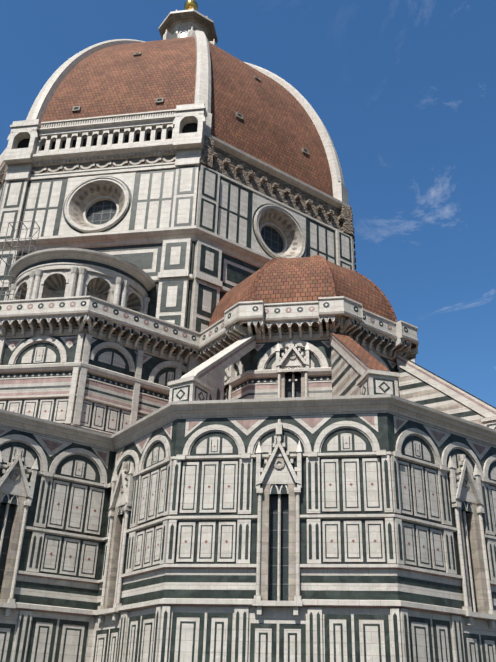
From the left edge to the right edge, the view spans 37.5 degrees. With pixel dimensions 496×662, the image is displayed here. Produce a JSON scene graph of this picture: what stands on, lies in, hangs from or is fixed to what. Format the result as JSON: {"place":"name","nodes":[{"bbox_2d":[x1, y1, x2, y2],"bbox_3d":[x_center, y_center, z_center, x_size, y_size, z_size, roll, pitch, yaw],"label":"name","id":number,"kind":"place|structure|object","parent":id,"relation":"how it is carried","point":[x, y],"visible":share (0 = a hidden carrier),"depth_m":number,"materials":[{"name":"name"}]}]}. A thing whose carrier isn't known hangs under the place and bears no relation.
{"place":"outdoors","nodes":[
{"label":"outdoors","id":0,"kind":"place"},
{"bbox_2d":[0,0,495,407],"label":"sky","id":1,"kind":"structure","parent":0,"point":[403,92],"materials":[{"name":"blue"}]},
{"label":"ground","id":2,"kind":"structure","parent":0,"visible":0},
{"bbox_2d":[0,394,495,661],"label":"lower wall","id":3,"kind":"structure","parent":2,"relation":"on","point":[371,537],"depth_m":46.71,"materials":[{"name":"white stone"}]},
{"bbox_2d":[0,295,411,434],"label":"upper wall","id":4,"kind":"structure","parent":3,"relation":"on","point":[90,362],"depth_m":60.00,"materials":[{"name":"white stone"}]},
{"bbox_2d":[0,220,39,300],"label":"scaffolding","id":5,"kind":"object","parent":4,"relation":"on","point":[7,264],"visible":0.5,"depth_m":68.75,"materials":[{"name":"grey metal"}]},
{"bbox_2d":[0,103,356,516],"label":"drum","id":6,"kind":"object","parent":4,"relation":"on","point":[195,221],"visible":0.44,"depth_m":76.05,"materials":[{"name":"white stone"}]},
{"bbox_2d":[8,248,155,314],"bbox_3d":[-16.335,-3.732,66.276,14.199,9.500,7.190,-3,-28,9],"label":"exedra","id":7,"kind":"object","parent":6,"relation":"attached to","point":[65,272],"visible":0.71,"depth_m":64.58,"materials":[{"name":"white stone"}]},
{"bbox_2d":[0,30,348,208],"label":"dome","id":8,"kind":"structure","parent":6,"relation":"on","point":[266,116],"depth_m":87.41,"materials":[{"name":"red tile"}]},
{"bbox_2d":[159,0,217,45],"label":"lantern","id":9,"kind":"object","parent":8,"relation":"on","point":[189,20],"visible":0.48,"depth_m":118.66,"materials":[{"name":"white stone"}]},
{"bbox_2d":[208,255,397,326],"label":"small dome","id":10,"kind":"structure","parent":4,"relation":"on","point":[286,280],"depth_m":64.01,"materials":[{"name":"red tile"}]},
{"bbox_2d":[168,296,495,429],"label":"buttresses","id":11,"kind":"structure","parent":3,"relation":"on","point":[357,368],"depth_m":57.89,"materials":[{"name":"white stone"}]}
]}

